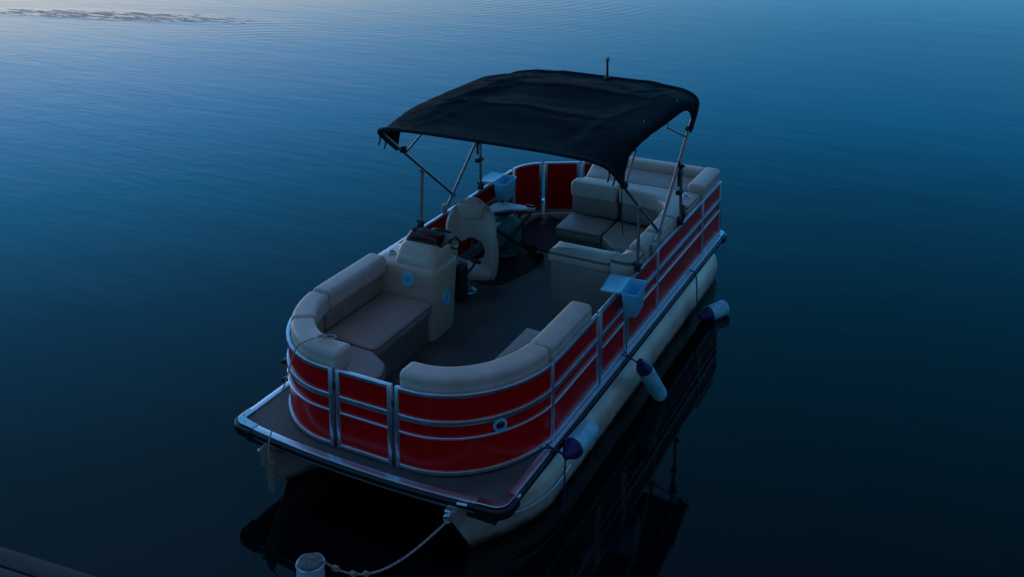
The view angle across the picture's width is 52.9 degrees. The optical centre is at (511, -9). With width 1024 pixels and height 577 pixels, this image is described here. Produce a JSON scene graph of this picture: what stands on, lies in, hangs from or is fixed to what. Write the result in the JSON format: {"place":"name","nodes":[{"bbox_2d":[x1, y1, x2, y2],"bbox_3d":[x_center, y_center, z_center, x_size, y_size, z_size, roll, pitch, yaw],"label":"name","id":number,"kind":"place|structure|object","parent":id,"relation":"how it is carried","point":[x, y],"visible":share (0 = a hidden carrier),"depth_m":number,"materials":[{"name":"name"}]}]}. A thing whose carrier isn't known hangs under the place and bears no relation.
{"place":"outdoors","nodes":[
{"label":"outdoors","id":0,"kind":"place"},
{"bbox_2d":[0,0,1023,576],"bbox_3d":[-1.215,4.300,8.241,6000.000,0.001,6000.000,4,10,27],"label":"water","id":1,"kind":"structure","parent":0,"point":[200,200],"depth_m":13.04,"materials":[{"name":"blue liquid"}]},
{"bbox_2d":[0,547,95,576],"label":"dock","id":2,"kind":"object","parent":1,"relation":"in","point":[14,563],"depth_m":6.91,"materials":[{"name":"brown wood"}]},
{"bbox_2d":[296,553,324,576],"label":"mooring post","id":3,"kind":"object","parent":1,"relation":"in","point":[309,562],"visible":1,"depth_m":6.83,"materials":[{"name":"wood"}]},
{"bbox_2d":[295,521,446,576],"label":"mooring line","id":4,"kind":"object","parent":3,"relation":"attached to","point":[352,573],"visible":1,"depth_m":7.14,"materials":[{"name":"fabric"}]},
{"bbox_2d":[234,56,726,547],"bbox_3d":[0.124,2.540,10.621,2.656,3.069,6.181,4,10,27],"label":"pontoon boat","id":5,"kind":"object","parent":1,"relation":"on","point":[433,373],"visible":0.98,"depth_m":9.79,"materials":[{"name":"metal"}]},
{"bbox_2d":[261,333,336,491],"bbox_3d":[-1.752,3.469,8.498,0.646,1.258,0.132,-5,10,-27],"label":"bow line","id":6,"kind":"object","parent":5,"relation":"hanging from","point":[271,472],"visible":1,"depth_m":8.43,"materials":[{"name":"fabric"}]},
{"bbox_2d":[482,172,516,201],"bbox_3d":[-0.173,2.396,12.583,0.357,0.249,0.364,4,10,25],"label":"storage bin","id":7,"kind":"object","parent":5,"relation":"attached to","point":[503,184],"visible":0.94,"depth_m":12.51,"materials":[{"name":"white plastic"}]},
{"bbox_2d":[473,249,539,284],"bbox_3d":[-0.120,3.146,11.870,0.760,0.010,1.099,4,10,27],"label":"floor mat","id":8,"kind":"object","parent":5,"relation":"on","point":[521,262],"visible":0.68,"depth_m":11.80,"materials":[{"name":"black rubber"}]},
{"bbox_2d":[494,211,520,257],"bbox_3d":[-0.078,2.814,12.126,0.378,0.559,0.378,4,10,27],"label":"gas bottle","id":9,"kind":"object","parent":8,"relation":"on","point":[509,225],"visible":0.45,"depth_m":11.98,"materials":[{"name":"teal paint"}]},
{"bbox_2d":[481,199,543,261],"bbox_3d":[-0.048,2.804,11.982,0.753,0.656,0.479,-4,10,-22],"label":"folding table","id":10,"kind":"object","parent":8,"relation":"on","point":[501,208],"visible":0.71,"depth_m":11.92,"materials":[{"name":"grey metal"}]},
{"bbox_2d":[542,419,598,514],"bbox_3d":[0.517,3.970,8.527,0.204,0.674,0.632,7,11,38],"label":"boat fender","id":11,"kind":"object","parent":5,"relation":"hanging from","point":[580,438],"visible":0.98,"depth_m":8.43,"materials":[{"name":"white plastic"}]},
{"bbox_2d":[600,274,646,317],"bbox_3d":[1.044,2.854,9.628,0.357,0.249,0.364,3,10,21],"label":"storage bin","id":12,"kind":"object","parent":5,"relation":"attached to","point":[631,291],"visible":1,"depth_m":9.57,"materials":[{"name":"plastic"}]},
{"bbox_2d":[621,351,666,401],"bbox_3d":[1.295,3.734,9.936,0.547,0.634,0.201,-7,11,-36],"label":"boat fender","id":13,"kind":"object","parent":5,"relation":"hanging from","point":[650,379],"visible":1,"depth_m":9.87,"materials":[{"name":"white plastic"}]},
{"bbox_2d":[689,269,729,320],"bbox_3d":[2.279,3.450,11.739,0.541,0.637,0.191,-5,10,-28],"label":"boat fender","id":14,"kind":"object","parent":5,"relation":"hanging from","point":[716,310],"visible":1,"depth_m":11.71,"materials":[{"name":"white plastic"}]},
{"bbox_2d":[521,215,562,250],"bbox_3d":[0.459,2.980,12.767,0.806,0.035,0.959,6,11,34],"label":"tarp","id":15,"kind":"object","parent":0,"point":[539,232],"visible":0.53,"depth_m":12.73,"materials":[{"name":"fabric"}]}
]}

